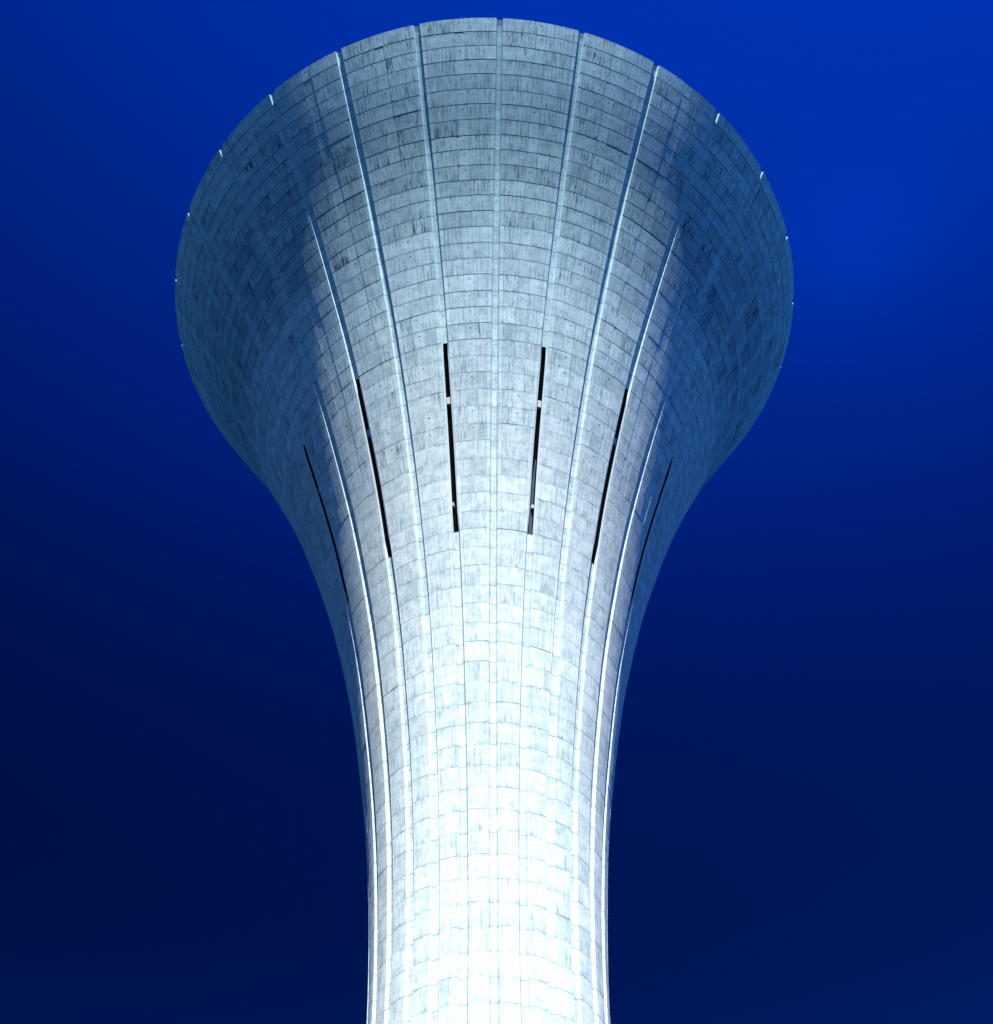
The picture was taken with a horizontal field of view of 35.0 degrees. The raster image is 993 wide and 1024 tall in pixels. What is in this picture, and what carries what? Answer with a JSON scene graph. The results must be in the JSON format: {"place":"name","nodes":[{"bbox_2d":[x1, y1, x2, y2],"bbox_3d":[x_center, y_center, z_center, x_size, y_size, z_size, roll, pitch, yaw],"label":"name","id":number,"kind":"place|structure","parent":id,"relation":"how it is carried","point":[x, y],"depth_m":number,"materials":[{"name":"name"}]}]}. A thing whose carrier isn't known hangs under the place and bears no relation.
{"place":"outdoors","nodes":[
{"label":"outdoors","id":0,"kind":"place"},
{"bbox_2d":[175,18,793,1023],"bbox_3d":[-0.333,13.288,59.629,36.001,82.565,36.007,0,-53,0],"label":"water tower","id":1,"kind":"structure","parent":0,"point":[483,324],"depth_m":73.32,"materials":[{"name":"concrete"}]},
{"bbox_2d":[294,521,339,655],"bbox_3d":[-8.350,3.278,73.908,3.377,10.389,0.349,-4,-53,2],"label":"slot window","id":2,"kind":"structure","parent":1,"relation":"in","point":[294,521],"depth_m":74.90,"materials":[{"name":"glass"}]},
{"bbox_2d":[301,444,348,603],"bbox_3d":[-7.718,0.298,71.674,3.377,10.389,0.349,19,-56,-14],"label":"slot window","id":3,"kind":"structure","parent":1,"relation":"in","point":[303,447],"depth_m":71.64,"materials":[{"name":"glass"}]},
{"bbox_2d":[353,379,391,557],"bbox_3d":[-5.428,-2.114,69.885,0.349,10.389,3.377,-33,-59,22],"label":"slot window","id":4,"kind":"structure","parent":1,"relation":"in","point":[382,513],"depth_m":69.84,"materials":[{"name":"glass"}]},
{"bbox_2d":[441,343,459,531],"bbox_3d":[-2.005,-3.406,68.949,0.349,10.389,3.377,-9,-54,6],"label":"slot window","id":5,"kind":"structure","parent":1,"relation":"in","point":[455,526],"depth_m":68.95,"materials":[{"name":"glass"}]},
{"bbox_2d":[527,346,547,534],"bbox_3d":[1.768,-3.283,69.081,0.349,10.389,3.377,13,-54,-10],"label":"slot window","id":6,"kind":"structure","parent":1,"relation":"in","point":[544,350],"depth_m":69.08,"materials":[{"name":"glass"}]},
{"bbox_2d":[591,388,630,563],"bbox_3d":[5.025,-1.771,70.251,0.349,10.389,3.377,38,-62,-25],"label":"slot window","id":7,"kind":"structure","parent":1,"relation":"in","point":[626,395],"depth_m":70.21,"materials":[{"name":"glass"}]},
{"bbox_2d":[628,457,674,612],"bbox_3d":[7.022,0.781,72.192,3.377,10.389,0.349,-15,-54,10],"label":"slot window","id":8,"kind":"structure","parent":1,"relation":"in","point":[672,460],"depth_m":72.15,"materials":[{"name":"glass"}]},
{"bbox_2d":[0,0,992,1023],"label":"sky","id":9,"kind":"structure","parent":0,"point":[801,823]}
]}

